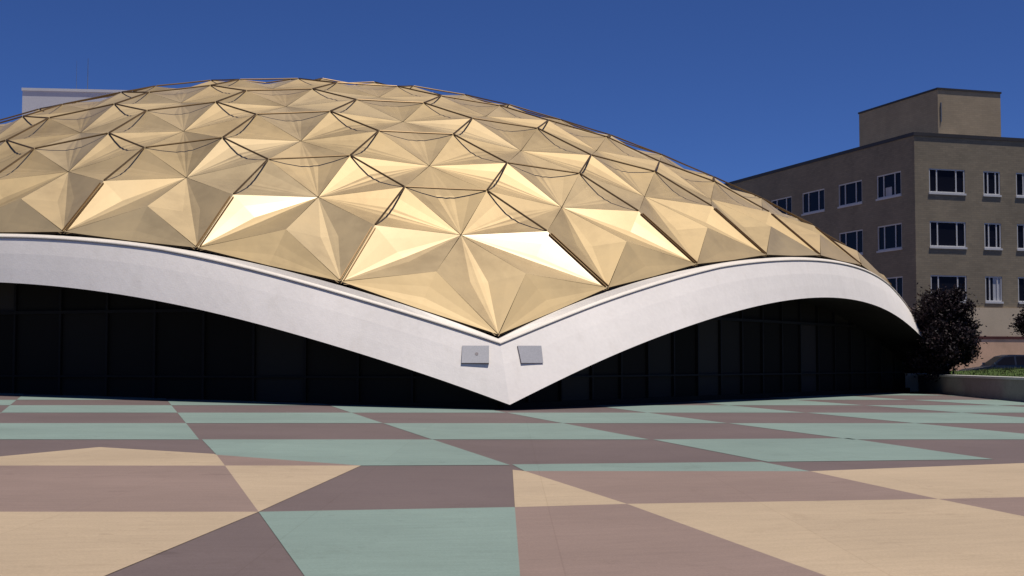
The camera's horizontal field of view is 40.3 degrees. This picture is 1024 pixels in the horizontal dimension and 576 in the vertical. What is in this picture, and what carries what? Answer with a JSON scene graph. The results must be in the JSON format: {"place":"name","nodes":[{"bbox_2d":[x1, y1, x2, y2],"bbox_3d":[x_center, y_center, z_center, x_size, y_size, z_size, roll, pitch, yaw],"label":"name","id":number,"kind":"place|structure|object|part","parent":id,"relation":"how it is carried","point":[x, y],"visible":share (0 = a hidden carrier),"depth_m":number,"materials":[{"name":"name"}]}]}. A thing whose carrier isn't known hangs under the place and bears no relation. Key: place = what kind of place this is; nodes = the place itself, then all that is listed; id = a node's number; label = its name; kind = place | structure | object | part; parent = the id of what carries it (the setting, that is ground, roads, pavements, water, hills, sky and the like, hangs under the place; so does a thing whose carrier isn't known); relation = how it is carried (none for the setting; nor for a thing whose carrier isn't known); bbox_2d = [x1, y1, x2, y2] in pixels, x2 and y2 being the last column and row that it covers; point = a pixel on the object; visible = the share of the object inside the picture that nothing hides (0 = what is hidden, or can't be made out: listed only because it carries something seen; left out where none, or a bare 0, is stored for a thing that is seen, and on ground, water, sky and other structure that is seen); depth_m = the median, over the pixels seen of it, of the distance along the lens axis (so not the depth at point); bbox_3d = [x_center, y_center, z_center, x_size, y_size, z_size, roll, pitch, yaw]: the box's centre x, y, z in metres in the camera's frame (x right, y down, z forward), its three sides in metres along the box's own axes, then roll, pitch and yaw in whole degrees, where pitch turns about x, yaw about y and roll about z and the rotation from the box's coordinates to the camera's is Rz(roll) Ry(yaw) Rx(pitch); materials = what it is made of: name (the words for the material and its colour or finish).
{"place":"outdoors","nodes":[
{"label":"outdoors","id":0,"kind":"place"},
{"bbox_2d":[0,392,1023,575],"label":"plaza","id":1,"kind":"structure","parent":0,"point":[251,545],"depth_m":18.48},
{"bbox_2d":[22,72,132,116],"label":"white building","id":2,"kind":"structure","parent":1,"relation":"on","point":[34,98],"depth_m":111.28,"materials":[{"name":"paint"}]},
{"bbox_2d":[0,78,928,409],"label":"domed theater","id":3,"kind":"structure","parent":1,"relation":"on","point":[304,240],"depth_m":39.28,"materials":[{"name":"brown metal"}]},
{"bbox_2d":[905,373,1023,401],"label":"planter wall","id":4,"kind":"structure","parent":1,"relation":"on","point":[1002,388],"depth_m":48.86,"materials":[{"name":"concrete"}]},
{"bbox_2d":[0,0,1023,183],"label":"sky","id":5,"kind":"structure","parent":0,"point":[726,90],"materials":[{"name":"blue"}]},
{"bbox_2d":[724,87,1023,370],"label":"brick building","id":6,"kind":"structure","parent":0,"point":[921,189],"depth_m":97.96,"materials":[{"name":"beige brick"}]},
{"bbox_2d":[771,196,791,215],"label":"window","id":7,"kind":"structure","parent":6,"relation":"in","point":[785,203],"depth_m":113.26,"materials":[{"name":"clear glass"}]},
{"bbox_2d":[801,189,824,215],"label":"window","id":8,"kind":"structure","parent":6,"relation":"in","point":[813,201],"depth_m":108.90,"materials":[{"name":"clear glass"}]},
{"bbox_2d":[837,180,862,208],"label":"window","id":9,"kind":"structure","parent":6,"relation":"in","point":[850,194],"depth_m":103.78,"materials":[{"name":"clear glass"}]},
{"bbox_2d":[839,229,862,254],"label":"window","id":10,"kind":"structure","parent":6,"relation":"in","point":[853,239],"depth_m":103.20,"materials":[{"name":"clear glass"}]},
{"bbox_2d":[876,223,901,252],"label":"window","id":11,"kind":"structure","parent":6,"relation":"in","point":[889,236],"depth_m":98.69,"materials":[{"name":"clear glass"}]},
{"bbox_2d":[876,171,901,200],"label":"window","id":12,"kind":"structure","parent":6,"relation":"in","point":[888,185],"depth_m":98.92,"materials":[{"name":"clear glass"}]},
{"bbox_2d":[887,276,902,298],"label":"window","id":13,"kind":"structure","parent":6,"relation":"in","point":[897,282],"depth_m":97.66,"materials":[{"name":"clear glass"}]},
{"bbox_2d":[929,168,965,195],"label":"window","id":14,"kind":"structure","parent":6,"relation":"in","point":[941,181],"depth_m":96.71,"materials":[{"name":"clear glass"}]},
{"bbox_2d":[929,221,966,248],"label":"window","id":15,"kind":"structure","parent":6,"relation":"in","point":[943,234],"depth_m":96.50,"materials":[{"name":"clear glass"}]},
{"bbox_2d":[931,275,966,302],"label":"window","id":16,"kind":"structure","parent":6,"relation":"in","point":[940,281],"depth_m":96.31,"materials":[{"name":"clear glass"}]},
{"bbox_2d":[983,171,1001,196],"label":"window","id":17,"kind":"structure","parent":6,"relation":"in","point":[991,180],"depth_m":97.83,"materials":[{"name":"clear glass"}]},
{"bbox_2d":[984,223,1002,249],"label":"window","id":18,"kind":"structure","parent":6,"relation":"in","point":[992,231],"depth_m":97.63,"materials":[{"name":"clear glass"}]},
{"bbox_2d":[985,276,1003,303],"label":"window","id":19,"kind":"structure","parent":6,"relation":"in","point":[993,285],"depth_m":97.42,"materials":[{"name":"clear glass"}]},
{"bbox_2d":[1016,173,1023,197],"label":"window","id":20,"kind":"structure","parent":6,"relation":"in","point":[1019,176],"depth_m":98.55,"materials":[{"name":"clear glass"}]},
{"bbox_2d":[1017,224,1023,250],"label":"window","id":21,"kind":"structure","parent":6,"relation":"in","point":[1020,227],"depth_m":98.35,"materials":[{"name":"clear glass"}]},
{"bbox_2d":[1018,277,1023,303],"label":"window","id":22,"kind":"structure","parent":6,"relation":"in","point":[1020,279],"depth_m":98.14,"materials":[{"name":"clear glass"}]},
{"bbox_2d":[950,366,1023,376],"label":"grass bank","id":23,"kind":"structure","parent":0,"point":[994,372],"depth_m":56.03,"materials":[{"name":"green plant"}]},
{"bbox_2d":[896,279,987,382],"bbox_3d":[16.752,1.721,54.604,3.485,4.240,3.554,1,-3,-18],"label":"purple tree","id":24,"kind":"object","parent":23,"relation":"on","point":[947,327],"visible":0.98,"depth_m":54.03,"materials":[{"name":"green plant"}]},
{"bbox_2d":[1007,301,1023,337],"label":"purple tree","id":25,"kind":"object","parent":23,"relation":"on","point":[1019,323],"visible":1,"depth_m":62.31,"materials":[{"name":"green plant"}]},
{"label":"street","id":26,"kind":"structure","parent":0,"visible":0},
{"bbox_2d":[957,355,1023,370],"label":"parked car","id":27,"kind":"object","parent":26,"relation":"on","point":[1008,361],"visible":0.23,"depth_m":74.14,"materials":[{"name":"blue paint"}]},
{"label":"window","id":28,"kind":"part","parent":27,"relation":"part of","materials":[{"name":"black glass"}]},
{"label":"window","id":29,"kind":"part","parent":27,"relation":"part of","materials":[{"name":"black glass"}]}
]}

